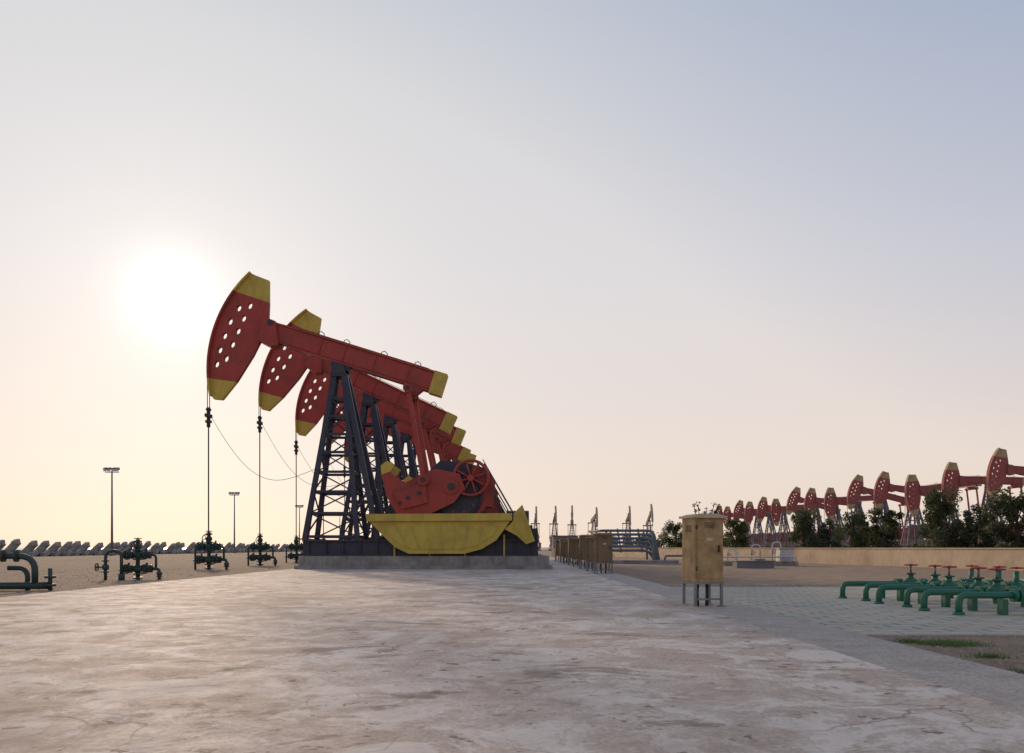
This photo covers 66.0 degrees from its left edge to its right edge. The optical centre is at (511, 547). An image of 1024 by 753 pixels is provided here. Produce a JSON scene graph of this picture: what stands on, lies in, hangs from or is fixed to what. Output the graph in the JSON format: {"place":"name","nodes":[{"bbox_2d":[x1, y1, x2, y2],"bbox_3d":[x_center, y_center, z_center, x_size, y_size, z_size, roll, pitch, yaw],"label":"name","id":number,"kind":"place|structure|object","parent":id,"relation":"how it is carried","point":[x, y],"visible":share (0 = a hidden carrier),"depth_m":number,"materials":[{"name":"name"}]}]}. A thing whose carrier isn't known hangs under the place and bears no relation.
{"place":"outdoors","nodes":[
{"label":"outdoors","id":0,"kind":"place"},
{"bbox_2d":[1,548,551,549],"bbox_3d":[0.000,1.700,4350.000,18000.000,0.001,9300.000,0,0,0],"label":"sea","id":1,"kind":"structure","parent":0,"point":[148,548],"depth_m":1251.19,"materials":[{"name":"liquid"}]},
{"bbox_2d":[0,549,1023,673],"bbox_3d":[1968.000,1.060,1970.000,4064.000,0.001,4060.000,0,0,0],"label":"ground","id":2,"kind":"structure","parent":0,"point":[800,573],"depth_m":32.03,"materials":[{"name":"soil"}]},
{"bbox_2d":[0,550,55,589],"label":"production manifold","id":3,"kind":"object","parent":2,"relation":"on","point":[17,556],"visible":1,"depth_m":19.33,"materials":[{"name":"green paint"}]},
{"bbox_2d":[94,549,124,579],"bbox_3d":[-13.049,0.560,25.590,0.899,1.000,0.296,0,0,-6],"label":"flowline valve","id":4,"kind":"object","parent":2,"relation":"on","point":[105,568],"visible":0.99,"depth_m":25.55,"materials":[{"name":"green paint"}]},
{"bbox_2d":[103,467,119,555],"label":"floodlight mast","id":5,"kind":"object","parent":2,"relation":"on","point":[114,469],"visible":0.97,"depth_m":101.89,"materials":[{"name":"grey metal"}]},
{"bbox_2d":[118,538,162,579],"bbox_3d":[-12.253,0.389,25.934,1.365,1.427,0.511,0,0,-11],"label":"wellhead","id":6,"kind":"object","parent":2,"relation":"on","point":[138,554],"visible":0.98,"depth_m":25.89,"materials":[{"name":"green paint"}]},
{"bbox_2d":[0,539,302,556],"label":"solar panel array","id":7,"kind":"object","parent":2,"relation":"on","point":[71,548],"visible":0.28,"depth_m":107.17,"materials":[{"name":"glass"},{"name":"metal"}]},
{"bbox_2d":[193,531,228,568],"bbox_3d":[-14.515,0.152,37.892,1.750,1.931,0.655,0,0,0],"label":"wellhead","id":8,"kind":"object","parent":2,"relation":"on","point":[209,546],"visible":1,"depth_m":37.88,"materials":[{"name":"green paint"}]},
{"bbox_2d":[228,492,239,552],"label":"floodlight mast","id":9,"kind":"object","parent":2,"relation":"on","point":[234,495],"visible":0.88,"depth_m":146.87,"materials":[{"name":"grey metal"}]},
{"bbox_2d":[246,533,277,565],"bbox_3d":[-14.500,0.152,45.629,1.750,1.931,0.655,0,0,-9],"label":"wellhead","id":10,"kind":"object","parent":2,"relation":"on","point":[260,547],"visible":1,"depth_m":45.58,"materials":[{"name":"green paint"}]},
{"bbox_2d":[285,535,302,562],"bbox_3d":[-14.488,0.152,53.368,1.750,1.931,0.655,0,0,-17],"label":"wellhead","id":11,"kind":"object","parent":2,"relation":"on","point":[296,547],"visible":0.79,"depth_m":53.25,"materials":[{"name":"green paint"}]},
{"bbox_2d":[295,505,303,551],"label":"floodlight mast","id":12,"kind":"object","parent":2,"relation":"on","point":[301,506],"visible":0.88,"depth_m":191.88,"materials":[{"name":"grey metal"}]},
{"bbox_2d":[204,271,552,568],"bbox_3d":[-6.445,-6.090,37.900,16.630,14.299,3.700,0,0,0],"label":"pumpjack","id":13,"kind":"object","parent":2,"relation":"on","point":[439,519],"visible":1,"depth_m":37.11,"materials":[{"name":"metal"}]},
{"bbox_2d":[257,309,541,554],"bbox_3d":[-6.445,-6.366,45.620,16.630,14.851,3.700,0,0,0],"label":"pumpjack","id":14,"kind":"object","parent":2,"relation":"on","point":[274,392],"visible":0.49,"depth_m":45.52,"materials":[{"name":"metal"}]},
{"bbox_2d":[294,371,505,536],"bbox_3d":[-6.445,-6.251,53.340,16.630,14.622,3.700,0,0,0],"label":"pumpjack","id":15,"kind":"object","parent":2,"relation":"on","point":[307,420],"visible":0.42,"depth_m":53.31,"materials":[{"name":"metal"}]},
{"bbox_2d":[323,403,501,532],"bbox_3d":[-6.445,-6.381,61.060,16.630,14.883,3.700,0,0,0],"label":"pumpjack","id":16,"kind":"object","parent":2,"relation":"on","point":[452,451],"visible":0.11,"depth_m":60.96,"materials":[{"name":"metal"}]},
{"bbox_2d":[343,413,503,534],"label":"pumpjack","id":17,"kind":"object","parent":2,"relation":"on","point":[470,456],"visible":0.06,"depth_m":68.68,"materials":[{"name":"metal"}]},
{"bbox_2d":[0,560,1023,752],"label":"concrete slab","id":18,"kind":"structure","parent":2,"relation":"on","point":[560,658],"depth_m":6.10,"materials":[{"name":"grey concrete"}]},
{"bbox_2d":[531,506,541,550],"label":"pumpjack","id":19,"kind":"object","parent":2,"relation":"on","point":[535,523],"visible":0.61,"depth_m":248.51,"materials":[{"name":"metal"}]},
{"bbox_2d":[547,506,557,550],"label":"pumpjack","id":20,"kind":"object","parent":2,"relation":"on","point":[554,522],"visible":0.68,"depth_m":249.30,"materials":[{"name":"metal"}]},
{"bbox_2d":[552,535,577,547],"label":"control cabin","id":21,"kind":"object","parent":2,"relation":"on","point":[556,537],"visible":0.34,"depth_m":108.80,"materials":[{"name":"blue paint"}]},
{"bbox_2d":[568,505,575,534],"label":"pumpjack","id":22,"kind":"object","parent":2,"relation":"on","point":[572,524],"visible":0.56,"depth_m":251.00,"materials":[{"name":"metal"}]},
{"bbox_2d":[588,507,597,533],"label":"pumpjack","id":23,"kind":"object","parent":2,"relation":"on","point":[594,517],"visible":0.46,"depth_m":249.26,"materials":[{"name":"metal"}]},
{"bbox_2d":[622,506,630,544],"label":"pumpjack","id":24,"kind":"object","parent":2,"relation":"on","point":[628,520],"visible":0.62,"depth_m":247.03,"materials":[{"name":"metal"}]},
{"bbox_2d":[588,528,681,563],"bbox_3d":[8.441,-0.100,54.009,5.858,2.400,6.018,0,0,0],"label":"pipe rack","id":25,"kind":"object","parent":2,"relation":"on","point":[653,552],"visible":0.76,"depth_m":52.87,"materials":[{"name":"metal"}]},
{"bbox_2d":[643,504,652,537],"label":"pumpjack","id":26,"kind":"object","parent":2,"relation":"on","point":[650,515],"visible":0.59,"depth_m":248.61,"materials":[{"name":"metal"}]},
{"bbox_2d":[660,520,681,547],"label":"evergreen tree","id":27,"kind":"object","parent":2,"relation":"on","point":[673,531],"visible":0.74,"depth_m":83.94,"materials":[{"name":"green plant"}]},
{"bbox_2d":[626,532,751,547],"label":"distant tree row","id":28,"kind":"object","parent":2,"relation":"on","point":[659,544],"visible":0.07,"depth_m":132.79,"materials":[{"name":"green plant"}]},
{"bbox_2d":[715,505,757,546],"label":"pumpjack","id":29,"kind":"object","parent":2,"relation":"on","point":[719,510],"visible":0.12,"depth_m":216.68,"materials":[{"name":"metal"}]},
{"bbox_2d":[723,518,750,547],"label":"evergreen tree","id":30,"kind":"object","parent":2,"relation":"on","point":[740,531],"visible":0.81,"depth_m":67.47,"materials":[{"name":"green plant"}]},
{"bbox_2d":[723,506,769,546],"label":"pumpjack","id":31,"kind":"object","parent":2,"relation":"on","point":[729,514],"visible":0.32,"depth_m":207.08,"materials":[{"name":"metal"}]},
{"bbox_2d":[731,559,774,567],"bbox_3d":[12.400,0.825,40.500,2.000,0.470,0.900,0,0,0],"label":"inspection chamber","id":32,"kind":"object","parent":2,"relation":"on","point":[758,563],"visible":0.93,"depth_m":40.10,"materials":[{"name":"concrete"}]},
{"bbox_2d":[733,500,782,548],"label":"pumpjack","id":33,"kind":"object","parent":2,"relation":"on","point":[739,505],"visible":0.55,"depth_m":197.45,"materials":[{"name":"metal"}]},
{"bbox_2d":[723,542,797,565],"bbox_3d":[14.178,0.378,45.879,4.645,1.445,1.443,0,0,0],"label":"valve skid","id":34,"kind":"object","parent":2,"relation":"on","point":[784,557],"visible":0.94,"depth_m":45.50,"materials":[{"name":"white paint"}]},
{"bbox_2d":[744,501,790,548],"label":"pumpjack","id":35,"kind":"object","parent":2,"relation":"on","point":[750,513],"visible":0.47,"depth_m":187.88,"materials":[{"name":"metal"}]},
{"bbox_2d":[756,496,814,547],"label":"pumpjack","id":36,"kind":"object","parent":2,"relation":"on","point":[764,507],"visible":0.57,"depth_m":178.28,"materials":[{"name":"metal"}]},
{"bbox_2d":[770,499,818,547],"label":"pumpjack","id":37,"kind":"object","parent":2,"relation":"on","point":[776,512],"visible":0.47,"depth_m":168.69,"materials":[{"name":"metal"}]},
{"bbox_2d":[783,506,825,547],"bbox_3d":[20.901,-0.870,55.846,3.559,4.072,2.814,0,0,-28],"label":"evergreen tree","id":38,"kind":"object","parent":2,"relation":"on","point":[803,525],"visible":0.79,"depth_m":55.51,"materials":[{"name":"green plant"}]},
{"bbox_2d":[786,486,846,546],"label":"pumpjack","id":39,"kind":"object","parent":2,"relation":"on","point":[796,492],"visible":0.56,"depth_m":159.08,"materials":[{"name":"metal"}]},
{"bbox_2d":[813,517,842,547],"bbox_3d":[21.694,-0.463,54.128,1.964,3.219,2.024,0,0,23],"label":"evergreen tree","id":40,"kind":"object","parent":2,"relation":"on","point":[823,528],"visible":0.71,"depth_m":53.88,"materials":[{"name":"green plant"}]},
{"bbox_2d":[804,487,870,547],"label":"pumpjack","id":41,"kind":"object","parent":2,"relation":"on","point":[814,500],"visible":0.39,"depth_m":149.48,"materials":[{"name":"metal"}]},
{"bbox_2d":[667,584,1023,636],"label":"paving kerb","id":42,"kind":"structure","parent":2,"relation":"on","point":[871,635],"depth_m":21.02,"materials":[{"name":"concrete"}]},
{"bbox_2d":[673,587,1023,633],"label":"block paving","id":43,"kind":"structure","parent":2,"relation":"on","point":[851,612],"depth_m":12.85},
{"bbox_2d":[838,564,1023,614],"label":"pipe manifold","id":44,"kind":"object","parent":43,"relation":"on","point":[997,589],"visible":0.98,"depth_m":13.77,"materials":[{"name":"green paint"}]},
{"bbox_2d":[833,508,873,547],"bbox_3d":[22.147,-0.723,51.011,2.499,3.758,2.424,0,0,34],"label":"evergreen tree","id":45,"kind":"object","parent":2,"relation":"on","point":[856,521],"visible":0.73,"depth_m":50.63,"materials":[{"name":"green plant"}]},
{"bbox_2d":[824,487,899,546],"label":"pumpjack","id":46,"kind":"object","parent":2,"relation":"on","point":[831,506],"visible":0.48,"depth_m":139.88,"materials":[{"name":"metal"}]},
{"bbox_2d":[858,507,904,547],"bbox_3d":[22.704,-0.676,48.075,2.190,3.670,3.078,0,0,-23],"label":"evergreen tree","id":47,"kind":"object","parent":2,"relation":"on","point":[881,539],"visible":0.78,"depth_m":47.90,"materials":[{"name":"green plant"}]},
{"bbox_2d":[847,474,931,547],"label":"pumpjack","id":48,"kind":"object","parent":2,"relation":"on","point":[857,481],"visible":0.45,"depth_m":130.21,"materials":[{"name":"metal"}]},
{"bbox_2d":[873,471,958,547],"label":"pumpjack","id":49,"kind":"object","parent":2,"relation":"on","point":[883,478],"visible":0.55,"depth_m":120.68,"materials":[{"name":"metal"}]},
{"bbox_2d":[909,485,974,547],"bbox_3d":[23.900,-1.134,43.769,3.559,4.629,2.814,0,0,9],"label":"evergreen tree","id":50,"kind":"object","parent":2,"relation":"on","point":[938,513],"visible":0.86,"depth_m":43.42,"materials":[{"name":"green plant"}]},
{"bbox_2d":[904,474,1005,547],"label":"pumpjack","id":51,"kind":"object","parent":2,"relation":"on","point":[913,500],"visible":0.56,"depth_m":111.08,"materials":[{"name":"metal"}]},
{"bbox_2d":[953,504,999,547],"bbox_3d":[25.035,-0.626,42.627,2.034,3.565,2.096,0,0,12],"label":"evergreen tree","id":52,"kind":"object","parent":2,"relation":"on","point":[970,529],"visible":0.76,"depth_m":42.28,"materials":[{"name":"green plant"}]},
{"bbox_2d":[941,462,1023,546],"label":"pumpjack","id":53,"kind":"object","parent":2,"relation":"on","point":[957,480],"visible":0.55,"depth_m":101.48,"materials":[{"name":"metal"}]},
{"bbox_2d":[974,486,1023,547],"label":"evergreen tree","id":54,"kind":"object","parent":2,"relation":"on","point":[1012,509],"visible":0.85,"depth_m":40.08,"materials":[{"name":"green plant"}]},
{"bbox_2d":[986,448,1023,535],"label":"pumpjack","id":55,"kind":"object","parent":2,"relation":"on","point":[1004,469],"visible":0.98,"depth_m":91.89,"materials":[{"name":"metal"}]},
{"bbox_2d":[0,568,1023,671],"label":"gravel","id":56,"kind":"structure","parent":0,"point":[284,569],"depth_m":25.15,"materials":[{"name":"gravel"}]},
{"bbox_2d":[0,0,1023,547],"label":"sky","id":57,"kind":"structure","parent":0,"point":[670,256],"materials":[{"name":"blue"}]},
{"bbox_2d":[692,501,720,513],"bbox_3d":[6.228,-0.225,25.406,0.981,2.571,0.621,0,0,0],"label":"shrub","id":58,"kind":"object","parent":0,"point":[706,511],"visible":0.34,"depth_m":25.27,"materials":[{"name":"green plant"}]},
{"bbox_2d":[549,557,1023,711],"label":"concrete path","id":59,"kind":"structure","parent":0,"point":[1002,687],"depth_m":7.72,"materials":[{"name":"grey concrete"}]},
{"bbox_2d":[554,540,561,560],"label":"electrical cabinet","id":60,"kind":"object","parent":59,"relation":"on","point":[557,547],"visible":0.53,"depth_m":59.69,"materials":[{"name":"metal"}]},
{"bbox_2d":[559,539,567,562],"bbox_3d":[3.620,0.233,54.000,0.750,1.635,0.700,0,0,0],"label":"electrical cabinet","id":61,"kind":"object","parent":59,"relation":"on","point":[561,549],"visible":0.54,"depth_m":53.70,"materials":[{"name":"metal"}]},
{"bbox_2d":[562,541,574,563],"bbox_3d":[3.620,0.311,50.500,0.750,1.472,0.700,0,0,-5],"label":"electrical cabinet","id":62,"kind":"object","parent":59,"relation":"on","point":[565,549],"visible":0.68,"depth_m":50.19,"materials":[{"name":"metal"}]},
{"bbox_2d":[567,537,578,564],"bbox_3d":[3.620,0.233,46.000,0.750,1.635,0.700,0,0,-2],"label":"electrical cabinet","id":63,"kind":"object","parent":59,"relation":"on","point":[570,547],"visible":0.52,"depth_m":45.70,"materials":[{"name":"metal"}]},
{"bbox_2d":[572,538,585,566],"bbox_3d":[3.620,0.272,42.400,0.750,1.553,0.700,0,0,5],"label":"electrical cabinet","id":64,"kind":"object","parent":59,"relation":"on","point":[575,548],"visible":0.6,"depth_m":42.11,"materials":[{"name":"metal"}]},
{"bbox_2d":[578,535,593,568],"bbox_3d":[3.620,0.217,38.300,0.750,1.668,0.700,0,0,-2],"label":"electrical cabinet","id":65,"kind":"object","parent":59,"relation":"on","point":[582,547],"visible":0.66,"depth_m":38.00,"materials":[{"name":"yellow metal"}]},
{"bbox_2d":[585,537,601,570],"bbox_3d":[3.620,0.288,34.800,0.750,1.521,0.700,0,0,0],"label":"electrical cabinet","id":66,"kind":"object","parent":59,"relation":"on","point":[589,549],"visible":0.58,"depth_m":34.49,"materials":[{"name":"metal"}]},
{"bbox_2d":[592,533,613,573],"bbox_3d":[3.620,0.233,31.300,0.750,1.635,0.700,0,0,-5],"label":"electrical cabinet","id":67,"kind":"object","parent":59,"relation":"on","point":[603,548],"visible":0.92,"depth_m":31.00,"materials":[{"name":"metal"}]},
{"bbox_2d":[679,514,726,606],"bbox_3d":[3.360,0.233,13.900,0.624,1.635,0.582,0,0,-14],"label":"electrical cabinet","id":68,"kind":"object","parent":59,"relation":"on","point":[702,548],"visible":0.91,"depth_m":13.68,"materials":[{"name":"metal"}]},
{"bbox_2d":[552,548,1023,570],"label":"boundary wall","id":69,"kind":"structure","parent":0,"point":[960,558],"depth_m":44.52,"materials":[{"name":"beige concrete"}]},
{"bbox_2d":[889,636,1023,672],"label":"grass","id":70,"kind":"structure","parent":0,"point":[949,643],"depth_m":8.48,"materials":[{"name":"green plant"}]}
]}

